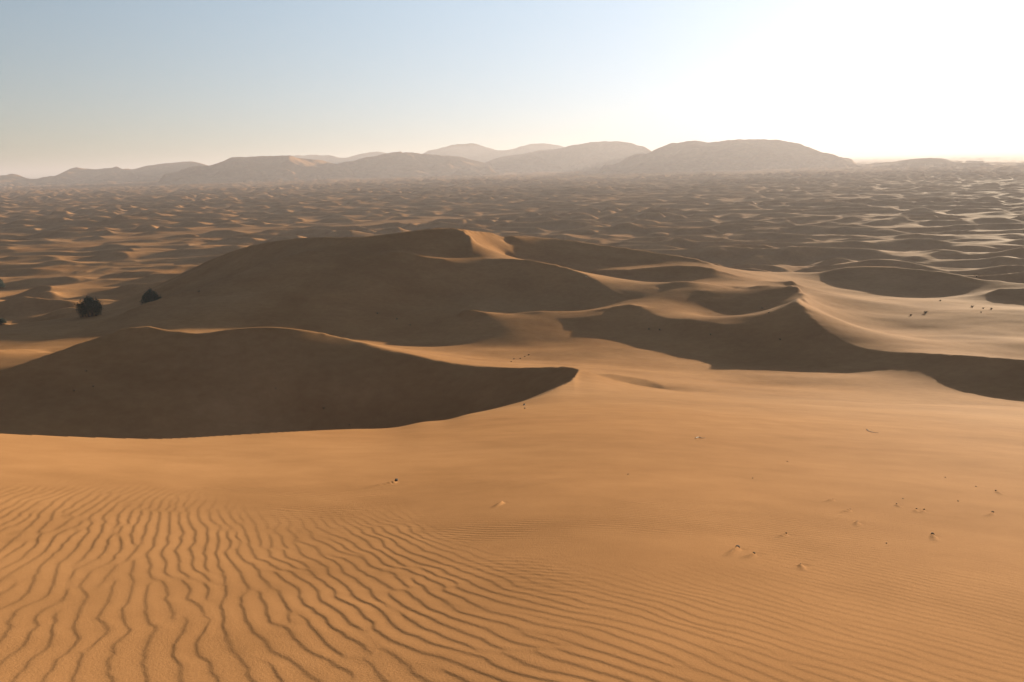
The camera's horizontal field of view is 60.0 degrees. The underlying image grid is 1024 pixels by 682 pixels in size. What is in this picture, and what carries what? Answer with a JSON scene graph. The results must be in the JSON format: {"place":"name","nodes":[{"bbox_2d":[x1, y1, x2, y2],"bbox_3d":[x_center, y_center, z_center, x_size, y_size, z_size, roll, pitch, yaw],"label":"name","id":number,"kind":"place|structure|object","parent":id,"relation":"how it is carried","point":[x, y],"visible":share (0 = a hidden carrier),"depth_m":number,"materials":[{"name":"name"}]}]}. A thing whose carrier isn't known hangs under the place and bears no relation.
{"place":"outdoors","nodes":[
{"label":"outdoors","id":0,"kind":"place"},
{"bbox_2d":[0,161,207,187],"bbox_3d":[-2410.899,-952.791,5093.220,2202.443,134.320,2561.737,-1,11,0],"label":"hills","id":1,"kind":"structure","parent":0,"point":[148,173],"depth_m":4996.10,"materials":[{"name":"beige sand"}]},
{"bbox_2d":[157,155,358,183],"bbox_3d":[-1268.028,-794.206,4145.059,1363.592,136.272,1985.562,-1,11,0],"label":"hills","id":2,"kind":"structure","parent":0,"point":[257,168],"depth_m":4021.16,"materials":[{"name":"beige sand"}]},
{"bbox_2d":[293,152,385,163],"bbox_3d":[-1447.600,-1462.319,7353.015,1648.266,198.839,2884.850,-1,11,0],"label":"hills","id":3,"kind":"structure","parent":0,"point":[332,159],"depth_m":7367.59,"materials":[{"name":"beige sand"}]},
{"bbox_2d":[338,152,498,178],"bbox_3d":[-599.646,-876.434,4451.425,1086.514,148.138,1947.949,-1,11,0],"label":"hills","id":4,"kind":"structure","parent":0,"point":[398,164],"depth_m":4312.56,"materials":[{"name":"beige sand"}]},
{"bbox_2d":[423,143,563,162],"bbox_3d":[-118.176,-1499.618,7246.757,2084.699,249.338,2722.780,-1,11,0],"label":"hills","id":5,"kind":"structure","parent":0,"point":[476,152],"depth_m":7322.63,"materials":[{"name":"beige sand"}]},
{"bbox_2d":[0,152,1023,681],"bbox_3d":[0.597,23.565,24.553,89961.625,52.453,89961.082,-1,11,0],"label":"ground","id":6,"kind":"structure","parent":0,"point":[200,486],"depth_m":32.95,"materials":[{"name":"orange sand"}]},
{"bbox_2d":[0,278,5,288],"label":"bush","id":7,"kind":"object","parent":6,"relation":"on","point":[2,284],"visible":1,"depth_m":412.00,"materials":[{"name":"green plant"}]},
{"bbox_2d":[0,317,6,324],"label":"bush","id":8,"kind":"object","parent":6,"relation":"on","point":[2,321],"visible":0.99,"depth_m":286.55,"materials":[{"name":"green plant"}]},
{"bbox_2d":[75,296,103,317],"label":"bush","id":9,"kind":"object","parent":6,"relation":"on","point":[89,306],"visible":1,"depth_m":210.19,"materials":[{"name":"green plant"}]},
{"bbox_2d":[139,289,160,304],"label":"bush","id":10,"kind":"object","parent":6,"relation":"on","point":[148,296],"visible":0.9,"depth_m":243.34,"materials":[{"name":"green plant"}]},
{"bbox_2d":[0,0,1023,176],"label":"sky","id":11,"kind":"structure","parent":0,"point":[88,84],"materials":[{"name":"blue"}]},
{"bbox_2d":[486,141,651,173],"bbox_3d":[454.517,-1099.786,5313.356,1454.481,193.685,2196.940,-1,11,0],"label":"hills","id":12,"kind":"structure","parent":0,"point":[590,156],"depth_m":5236.96,"materials":[{"name":"beige sand"}]},
{"bbox_2d":[595,139,863,172],"bbox_3d":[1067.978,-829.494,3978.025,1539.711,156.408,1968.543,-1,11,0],"label":"hills","id":13,"kind":"structure","parent":0,"point":[746,154],"depth_m":3894.99,"materials":[{"name":"beige sand"}]},
{"bbox_2d":[864,158,994,168],"bbox_3d":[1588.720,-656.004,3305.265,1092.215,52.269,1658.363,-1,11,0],"label":"hills","id":14,"kind":"structure","parent":0,"point":[929,162],"depth_m":3255.56,"materials":[{"name":"beige sand"}]}
]}

